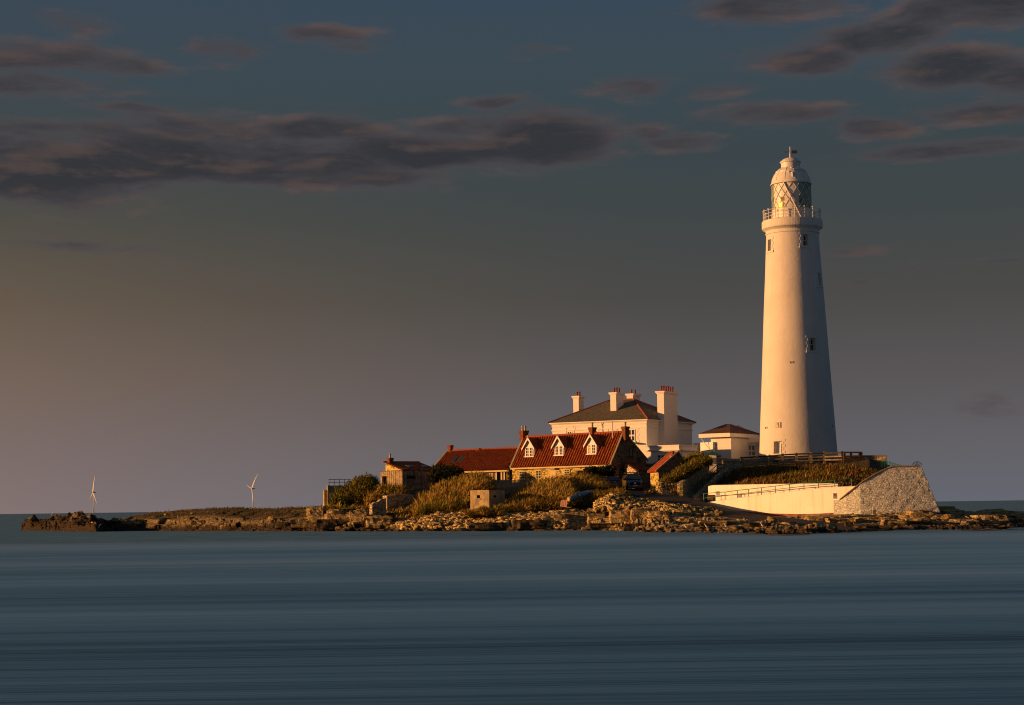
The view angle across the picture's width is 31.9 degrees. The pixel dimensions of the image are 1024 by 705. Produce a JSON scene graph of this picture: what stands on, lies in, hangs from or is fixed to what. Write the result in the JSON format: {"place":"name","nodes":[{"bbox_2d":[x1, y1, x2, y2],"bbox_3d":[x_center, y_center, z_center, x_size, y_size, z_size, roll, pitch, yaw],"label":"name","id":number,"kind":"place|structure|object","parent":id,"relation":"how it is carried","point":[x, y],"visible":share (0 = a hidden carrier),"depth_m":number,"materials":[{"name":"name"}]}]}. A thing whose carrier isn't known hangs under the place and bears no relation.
{"place":"outdoors","nodes":[
{"label":"outdoors","id":0,"kind":"place"},
{"bbox_2d":[0,500,1023,704],"bbox_3d":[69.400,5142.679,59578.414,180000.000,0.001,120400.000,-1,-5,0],"label":"sea","id":1,"kind":"structure","parent":0,"point":[618,617],"depth_m":39.16,"materials":[{"name":"liquid"}]},
{"bbox_2d":[90,478,96,513],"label":"wind turbine","id":2,"kind":"object","parent":1,"relation":"in","point":[93,496],"visible":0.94,"depth_m":5581.28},
{"bbox_2d":[32,529,1013,535],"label":"foam","id":3,"kind":"object","parent":1,"relation":"on","point":[765,534],"visible":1,"depth_m":142.76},
{"bbox_2d":[0,0,1023,513],"label":"sky","id":4,"kind":"structure","parent":0,"point":[297,245],"materials":[{"name":"grey"}]},
{"bbox_2d":[21,458,1023,533],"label":"rocky island","id":5,"kind":"structure","parent":0,"point":[245,519],"depth_m":209.24,"materials":[{"name":"stone"}]},
{"bbox_2d":[72,517,87,524],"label":"boulder","id":6,"kind":"object","parent":5,"relation":"on","point":[79,520],"visible":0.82,"depth_m":230.65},
{"bbox_2d":[123,505,358,518],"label":"headland turf","id":7,"kind":"structure","parent":5,"relation":"on","point":[268,508],"depth_m":222.73,"materials":[{"name":"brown plant"}]},
{"bbox_2d":[272,522,287,528],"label":"boulder","id":8,"kind":"object","parent":5,"relation":"on","point":[279,524],"visible":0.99,"depth_m":205.52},
{"bbox_2d":[291,519,308,527],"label":"boulder","id":9,"kind":"object","parent":5,"relation":"on","point":[299,523],"visible":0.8,"depth_m":203.83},
{"bbox_2d":[308,506,324,522],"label":"boulder","id":10,"kind":"object","parent":5,"relation":"on","point":[315,513],"visible":0.88,"depth_m":202.40,"materials":[{"name":"brown stone"}]},
{"bbox_2d":[316,519,337,528],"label":"boulder","id":11,"kind":"object","parent":5,"relation":"on","point":[326,523],"visible":0.93,"depth_m":199.05,"materials":[{"name":"stone"}]},
{"bbox_2d":[327,510,340,518],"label":"boulder","id":12,"kind":"object","parent":5,"relation":"on","point":[333,514],"visible":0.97,"depth_m":200.21,"materials":[{"name":"brown stone"}]},
{"bbox_2d":[323,479,350,505],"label":"concrete lookout","id":13,"kind":"object","parent":5,"relation":"on","point":[326,493],"visible":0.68,"depth_m":218.52,"materials":[{"name":"concrete"}]},
{"bbox_2d":[337,514,349,523],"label":"boulder","id":14,"kind":"object","parent":5,"relation":"on","point":[343,518],"visible":0.71,"depth_m":199.51,"materials":[{"name":"brown stone"}]},
{"bbox_2d":[326,471,384,505],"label":"round bush","id":15,"kind":"object","parent":5,"relation":"on","point":[354,491],"visible":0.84,"depth_m":212.78,"materials":[{"name":"green plant"}]},
{"bbox_2d":[349,509,367,525],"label":"boulder","id":16,"kind":"object","parent":5,"relation":"on","point":[357,516],"visible":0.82,"depth_m":197.59,"materials":[{"name":"brown stone"}]},
{"bbox_2d":[369,498,385,515],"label":"broken wall","id":17,"kind":"structure","parent":5,"relation":"on","point":[378,507],"depth_m":201.21,"materials":[{"name":"stone"}]},
{"bbox_2d":[363,515,392,528],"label":"boulder","id":18,"kind":"object","parent":5,"relation":"on","point":[378,522],"visible":0.95,"depth_m":194.75,"materials":[{"name":"brown stone"}]},
{"bbox_2d":[362,481,410,506],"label":"tall grass clump","id":19,"kind":"object","parent":5,"relation":"on","point":[378,493],"visible":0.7,"depth_m":210.95,"materials":[{"name":"brown plant"}]},
{"bbox_2d":[383,494,417,509],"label":"retaining wall","id":20,"kind":"structure","parent":5,"relation":"on","point":[394,501],"depth_m":205.91,"materials":[{"name":"stone"}]},
{"bbox_2d":[380,470,423,489],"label":"timber hide","id":21,"kind":"object","parent":5,"relation":"on","point":[412,479],"visible":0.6,"depth_m":221.52,"materials":[{"name":"brown wood"}]},
{"bbox_2d":[382,454,434,473],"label":"stone shed","id":22,"kind":"structure","parent":5,"relation":"on","point":[391,464],"depth_m":231.62,"materials":[{"name":"brown stone"}]},
{"bbox_2d":[423,473,431,487],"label":"board fence","id":23,"kind":"object","parent":5,"relation":"on","point":[426,483],"visible":0.09,"depth_m":222.66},
{"bbox_2d":[428,463,465,485],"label":"dark hedge","id":24,"kind":"object","parent":5,"relation":"on","point":[436,475],"visible":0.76,"depth_m":217.49,"materials":[{"name":"green plant"}]},
{"bbox_2d":[406,469,498,517],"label":"sloping shrub","id":25,"kind":"object","parent":5,"relation":"on","point":[450,494],"visible":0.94,"depth_m":199.04,"materials":[{"name":"plant"}]},
{"bbox_2d":[327,490,602,517],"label":"dry grass","id":26,"kind":"structure","parent":5,"relation":"on","point":[398,511],"depth_m":202.84,"materials":[{"name":"brown plant"}]},
{"bbox_2d":[433,445,517,482],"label":"cottage extension","id":27,"kind":"object","parent":5,"relation":"on","point":[493,461],"visible":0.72,"depth_m":228.65,"materials":[{"name":"tile"}]},
{"bbox_2d":[495,472,504,482],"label":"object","id":28,"kind":"structure","parent":27,"relation":"in","point":[498,475],"depth_m":224.92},
{"bbox_2d":[460,505,505,518],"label":"shrub","id":29,"kind":"object","parent":5,"relation":"on","point":[481,511],"visible":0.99,"depth_m":189.32,"materials":[{"name":"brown plant"}]},
{"bbox_2d":[397,509,572,529],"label":"rubble","id":30,"kind":"object","parent":5,"relation":"on","point":[450,521],"visible":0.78,"depth_m":189.12,"materials":[{"name":"stone"}]},
{"bbox_2d":[468,522,502,530],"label":"boulder","id":31,"kind":"object","parent":5,"relation":"on","point":[480,526],"visible":0.98,"depth_m":182.44,"materials":[{"name":"stone"}]},
{"bbox_2d":[470,490,504,509],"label":"pillbox","id":32,"kind":"structure","parent":5,"relation":"on","point":[479,498],"depth_m":193.27,"materials":[{"name":"concrete"}]},
{"bbox_2d":[490,480,536,493],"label":"picket fence","id":33,"kind":"object","parent":5,"relation":"on","point":[507,483],"visible":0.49,"depth_m":204.14,"materials":[{"name":"wood"}]},
{"bbox_2d":[511,520,543,528],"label":"boulder","id":34,"kind":"object","parent":5,"relation":"on","point":[525,524],"visible":0.99,"depth_m":180.78,"materials":[{"name":"stone"}]},
{"bbox_2d":[489,474,583,512],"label":"tall scrub","id":35,"kind":"object","parent":5,"relation":"on","point":[546,494],"visible":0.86,"depth_m":193.24,"materials":[{"name":"plant"}]},
{"bbox_2d":[70,505,1023,533],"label":"shore stones","id":36,"kind":"object","parent":5,"relation":"on","point":[812,530],"visible":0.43,"depth_m":166.61,"materials":[{"name":"brown stone"}]},
{"bbox_2d":[541,514,569,521],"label":"boulder","id":37,"kind":"object","parent":5,"relation":"on","point":[548,517],"visible":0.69,"depth_m":182.39,"materials":[{"name":"brown stone"}]},
{"bbox_2d":[510,421,647,487],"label":"stone cottage","id":38,"kind":"structure","parent":5,"relation":"on","point":[541,456],"depth_m":216.12,"materials":[{"name":"tile"}]},
{"bbox_2d":[506,463,511,479],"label":"wall creeper","id":39,"kind":"object","parent":38,"relation":"attached to","point":[509,471],"depth_m":222.43,"materials":[{"name":"green plant"}]},
{"bbox_2d":[518,471,525,479],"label":"window","id":40,"kind":"structure","parent":38,"relation":"in","point":[521,473],"depth_m":220.73,"materials":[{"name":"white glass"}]},
{"bbox_2d":[535,470,541,479],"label":"window","id":41,"kind":"structure","parent":38,"relation":"in","point":[538,472],"depth_m":218.80,"materials":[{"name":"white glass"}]},
{"bbox_2d":[546,468,556,477],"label":"door","id":42,"kind":"structure","parent":38,"relation":"in","point":[552,471],"depth_m":217.09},
{"bbox_2d":[591,444,595,453],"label":"dormer window","id":43,"kind":"structure","parent":38,"relation":"in","point":[593,448],"depth_m":213.31,"materials":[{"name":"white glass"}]},
{"bbox_2d":[619,468,624,487],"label":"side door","id":44,"kind":"structure","parent":38,"relation":"in","point":[621,470],"depth_m":211.44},
{"bbox_2d":[568,512,590,521],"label":"boulder","id":45,"kind":"object","parent":5,"relation":"on","point":[578,516],"visible":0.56,"depth_m":183.03,"materials":[{"name":"brown stone"}]},
{"bbox_2d":[567,490,593,501],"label":"upturned boat","id":46,"kind":"object","parent":5,"relation":"on","point":[583,494],"visible":1,"depth_m":192.14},
{"bbox_2d":[564,469,613,495],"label":"yard scrub","id":47,"kind":"object","parent":5,"relation":"on","point":[585,482],"visible":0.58,"depth_m":199.81,"materials":[{"name":"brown plant"}]},
{"bbox_2d":[576,470,614,488],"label":"garden wall","id":48,"kind":"structure","parent":5,"relation":"on","point":[589,472],"depth_m":205.93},
{"bbox_2d":[584,463,616,476],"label":"climbing plant","id":49,"kind":"object","parent":48,"relation":"on","point":[607,470],"visible":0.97,"depth_m":206.51,"materials":[{"name":"green plant"}]},
{"bbox_2d":[587,513,604,522],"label":"boulder","id":50,"kind":"object","parent":5,"relation":"on","point":[591,518],"visible":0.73,"depth_m":179.21,"materials":[{"name":"brown stone"}]},
{"bbox_2d":[587,523,616,529],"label":"boulder","id":51,"kind":"object","parent":5,"relation":"on","point":[597,526],"visible":0.79,"depth_m":176.45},
{"bbox_2d":[588,486,635,503],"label":"track side scrub","id":52,"kind":"object","parent":5,"relation":"on","point":[597,494],"visible":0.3,"depth_m":193.31,"materials":[{"name":"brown plant"}]},
{"bbox_2d":[609,510,630,523],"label":"boulder","id":53,"kind":"object","parent":5,"relation":"on","point":[617,517],"visible":0.77,"depth_m":175.05,"materials":[{"name":"brown stone"}]},
{"bbox_2d":[547,386,695,462],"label":"keepers house","id":54,"kind":"structure","parent":5,"relation":"on","point":[662,423],"depth_m":235.75,"materials":[{"name":"paint"}]},
{"bbox_2d":[629,429,635,441],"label":"window","id":55,"kind":"structure","parent":54,"relation":"in","point":[631,431],"depth_m":231.94,"materials":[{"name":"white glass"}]},
{"bbox_2d":[623,523,640,530],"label":"boulder","id":56,"kind":"object","parent":5,"relation":"on","point":[629,527],"visible":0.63,"depth_m":170.08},
{"bbox_2d":[624,462,650,488],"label":"lean to","id":57,"kind":"object","parent":5,"relation":"on","point":[633,467],"visible":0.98,"depth_m":210.17,"materials":[{"name":"stone"}]},
{"bbox_2d":[630,508,648,521],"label":"boulder","id":58,"kind":"object","parent":5,"relation":"on","point":[636,513],"visible":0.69,"depth_m":173.78,"materials":[{"name":"brown stone"}]},
{"bbox_2d":[593,493,694,512],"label":"tumbled wall","id":59,"kind":"structure","parent":5,"relation":"on","point":[614,502],"depth_m":185.69,"materials":[{"name":"stone"}]},
{"bbox_2d":[647,510,668,517],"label":"boulder","id":60,"kind":"object","parent":5,"relation":"on","point":[655,514],"visible":0.77,"depth_m":172.41,"materials":[{"name":"brown stone"}]},
{"bbox_2d":[647,451,691,491],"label":"stone store","id":61,"kind":"structure","parent":5,"relation":"on","point":[667,462],"depth_m":200.73,"materials":[{"name":"brown stone"}]},
{"bbox_2d":[655,481,683,495],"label":"bank stones","id":62,"kind":"object","parent":5,"relation":"on","point":[665,488],"visible":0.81,"depth_m":196.25,"materials":[{"name":"stone"}]},
{"bbox_2d":[644,445,697,462],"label":"flat roofed wing","id":63,"kind":"structure","parent":5,"relation":"on","point":[655,453],"depth_m":225.79,"materials":[{"name":"paint"}]},
{"bbox_2d":[672,510,690,515],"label":"boulder","id":64,"kind":"object","parent":5,"relation":"on","point":[682,512],"visible":0.77,"depth_m":175.25,"materials":[{"name":"brown stone"}]},
{"bbox_2d":[672,518,696,522],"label":"boulder","id":65,"kind":"object","parent":5,"relation":"on","point":[687,520],"visible":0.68,"depth_m":169.05,"materials":[{"name":"brown stone"}]},
{"bbox_2d":[658,451,714,482],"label":"bank bush","id":66,"kind":"object","parent":5,"relation":"on","point":[694,462],"visible":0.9,"depth_m":198.47,"materials":[{"name":"green plant"}]},
{"bbox_2d":[677,466,729,501],"bbox_3d":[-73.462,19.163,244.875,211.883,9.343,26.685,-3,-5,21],"label":"stone steps","id":67,"kind":"structure","parent":5,"relation":"on","point":[685,485],"depth_m":200.79,"materials":[{"name":"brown stone"}]},
{"bbox_2d":[687,464,724,496],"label":"stair handrail","id":68,"kind":"object","parent":67,"relation":"on","point":[705,479],"visible":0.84,"depth_m":201.43,"materials":[{"name":"metal"}]},
{"bbox_2d":[693,442,714,455],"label":"connecting building","id":69,"kind":"structure","parent":5,"relation":"on","point":[702,447],"depth_m":230.79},
{"bbox_2d":[703,513,718,516],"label":"boulder","id":70,"kind":"object","parent":5,"relation":"on","point":[710,514],"visible":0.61,"depth_m":174.28,"materials":[{"name":"brown stone"}]},
{"bbox_2d":[707,451,717,472],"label":"gate pillar","id":71,"kind":"structure","parent":5,"relation":"on","point":[712,453],"depth_m":210.69,"materials":[{"name":"green paint"}]},
{"bbox_2d":[698,520,735,525],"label":"boulder","id":72,"kind":"object","parent":5,"relation":"on","point":[718,523],"visible":0.83,"depth_m":163.13,"materials":[{"name":"brown stone"}]},
{"bbox_2d":[716,459,739,468],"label":"terrace wall","id":73,"kind":"structure","parent":5,"relation":"on","point":[718,461],"depth_m":212.77,"materials":[{"name":"stone"}]},
{"bbox_2d":[699,424,759,458],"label":"visitor pavilion","id":74,"kind":"structure","parent":5,"relation":"on","point":[730,440],"depth_m":230.02,"materials":[{"name":"paint"}]},
{"bbox_2d":[722,460,742,472],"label":"terrace pier wall","id":75,"kind":"structure","parent":5,"relation":"on","point":[730,464],"depth_m":208.37,"materials":[{"name":"stone"}]},
{"bbox_2d":[747,437,759,458],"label":"link corridor","id":76,"kind":"object","parent":5,"relation":"on","point":[754,445],"visible":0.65,"depth_m":232.81,"materials":[{"name":"paint"}]},
{"bbox_2d":[749,445,755,456],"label":"window","id":77,"kind":"structure","parent":76,"relation":"in","point":[751,447],"depth_m":232.91,"materials":[{"name":"white glass"}]},
{"bbox_2d":[744,522,770,527],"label":"boulder","id":78,"kind":"object","parent":5,"relation":"on","point":[767,524],"visible":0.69,"depth_m":155.09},
{"bbox_2d":[708,483,838,500],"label":"wall","id":79,"kind":"structure","parent":5,"relation":"on","point":[721,488],"depth_m":189.19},
{"bbox_2d":[706,486,855,516],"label":"ramp wall","id":80,"kind":"structure","parent":5,"relation":"on","point":[799,503],"depth_m":182.05,"materials":[{"name":"paint"}]},
{"bbox_2d":[703,477,864,500],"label":"ramp railing","id":81,"kind":"object","parent":80,"relation":"on","point":[834,483],"visible":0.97,"depth_m":184.00,"materials":[{"name":"green paint"}]},
{"bbox_2d":[740,451,842,466],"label":"rail fence","id":82,"kind":"object","parent":5,"relation":"on","point":[782,458],"visible":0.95,"depth_m":212.48,"materials":[{"name":"wood"}]},
{"bbox_2d":[708,462,877,485],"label":"bank grass","id":83,"kind":"structure","parent":5,"relation":"on","point":[756,475],"depth_m":197.85,"materials":[{"name":"plant"}]},
{"bbox_2d":[759,150,837,457],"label":"lighthouse","id":84,"kind":"object","parent":5,"relation":"on","point":[797,411],"visible":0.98,"depth_m":225.95,"materials":[{"name":"white paint"}]},
{"bbox_2d":[766,236,773,253],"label":"window","id":85,"kind":"structure","parent":84,"relation":"in","point":[772,237],"depth_m":228.35,"materials":[{"name":"white"}]},
{"bbox_2d":[771,438,784,453],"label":"door","id":86,"kind":"structure","parent":84,"relation":"in","point":[780,444],"depth_m":224.48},
{"bbox_2d":[799,231,811,247],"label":"window","id":87,"kind":"structure","parent":84,"relation":"in","point":[803,237],"depth_m":226.90,"materials":[{"name":"white glass"}]},
{"bbox_2d":[806,335,819,352],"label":"window","id":88,"kind":"structure","parent":84,"relation":"in","point":[809,341],"depth_m":225.14,"materials":[{"name":"white glass"}]},
{"bbox_2d":[816,270,822,287],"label":"window","id":89,"kind":"structure","parent":84,"relation":"in","point":[817,271],"depth_m":227.18,"materials":[{"name":"grey glass"}]},
{"bbox_2d":[775,466,841,483],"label":"tufted grass","id":90,"kind":"structure","parent":5,"relation":"on","point":[803,471],"depth_m":196.14,"materials":[{"name":"plant"}]},
{"bbox_2d":[743,455,886,463],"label":"compound wall","id":91,"kind":"structure","parent":5,"relation":"on","point":[880,458],"depth_m":216.15,"materials":[{"name":"stone"}]},
{"bbox_2d":[804,516,833,520],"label":"boulder","id":92,"kind":"object","parent":5,"relation":"on","point":[816,518],"visible":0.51,"depth_m":165.52,"materials":[{"name":"brown stone"}]},
{"bbox_2d":[824,518,854,523],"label":"boulder","id":93,"kind":"object","parent":5,"relation":"on","point":[836,520],"visible":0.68,"depth_m":161.54,"materials":[{"name":"brown stone"}]},
{"bbox_2d":[844,521,852,526],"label":"boulder","id":94,"kind":"object","parent":5,"relation":"on","point":[848,523],"visible":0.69,"depth_m":154.70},
{"bbox_2d":[843,452,862,462],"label":"fence gate","id":95,"kind":"structure","parent":5,"relation":"on","point":[860,456],"depth_m":210.52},
{"bbox_2d":[852,525,889,528],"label":"boulder","id":96,"kind":"object","parent":5,"relation":"on","point":[874,526],"visible":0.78,"depth_m":152.30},
{"bbox_2d":[853,517,889,522],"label":"boulder","id":97,"kind":"object","parent":5,"relation":"on","point":[866,519],"visible":0.6,"depth_m":163.02,"materials":[{"name":"brown stone"}]},
{"bbox_2d":[834,465,939,514],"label":"stone bastion","id":98,"kind":"object","parent":5,"relation":"on","point":[896,488],"visible":0.96,"depth_m":176.37,"materials":[{"name":"stone"}]},
{"bbox_2d":[880,519,906,525],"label":"boulder","id":99,"kind":"object","parent":5,"relation":"on","point":[894,522],"visible":0.66,"depth_m":158.60,"materials":[{"name":"brown stone"}]},
{"bbox_2d":[901,517,931,524],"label":"boulder","id":100,"kind":"object","parent":5,"relation":"on","point":[921,520],"visible":0.69,"depth_m":160.29,"materials":[{"name":"brown stone"}]},
{"bbox_2d":[905,510,932,517],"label":"boulder","id":101,"kind":"object","parent":5,"relation":"on","point":[919,513],"visible":0.84,"depth_m":166.83,"materials":[{"name":"brown stone"}]},
{"bbox_2d":[931,514,953,521],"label":"boulder","id":102,"kind":"object","parent":5,"relation":"on","point":[941,517],"visible":0.67,"depth_m":166.78,"materials":[{"name":"brown stone"}]},
{"bbox_2d":[938,506,955,509],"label":"boulder","id":103,"kind":"object","parent":5,"relation":"on","point":[946,507],"visible":0.34,"depth_m":180.85,"materials":[{"name":"brown stone"}]},
{"bbox_2d":[940,510,963,515],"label":"boulder","id":104,"kind":"object","parent":5,"relation":"on","point":[958,512],"visible":0.7,"depth_m":177.42,"materials":[{"name":"brown stone"}]},
{"bbox_2d":[948,519,978,523],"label":"boulder","id":105,"kind":"object","parent":5,"relation":"on","point":[957,521],"visible":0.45,"depth_m":163.37,"materials":[{"name":"brown stone"}]},
{"bbox_2d":[970,515,1007,520],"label":"boulder","id":106,"kind":"object","parent":5,"relation":"on","point":[991,517],"visible":0.78,"depth_m":169.98,"materials":[{"name":"brown stone"}]},
{"bbox_2d":[991,511,1016,515],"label":"boulder","id":107,"kind":"object","parent":5,"relation":"on","point":[1009,513],"visible":0.84,"depth_m":185.00,"materials":[{"name":"brown stone"}]},
{"bbox_2d":[625,490,879,529],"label":"road","id":108,"kind":"structure","parent":0,"point":[676,499],"depth_m":178.32,"materials":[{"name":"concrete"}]},
{"bbox_2d":[603,476,621,487],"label":"parked car","id":109,"kind":"object","parent":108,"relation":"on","point":[615,481],"visible":0.42,"depth_m":203.60,"materials":[{"name":"black paint"}]},
{"bbox_2d":[621,472,643,489],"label":"parked van","id":110,"kind":"object","parent":108,"relation":"on","point":[632,480],"visible":0.95,"depth_m":204.42,"materials":[{"name":"blue paint"}]},
{"bbox_2d":[660,504,726,514],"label":"edge blocks","id":111,"kind":"structure","parent":108,"relation":"on","point":[696,509],"depth_m":177.10,"materials":[{"name":"stone"}]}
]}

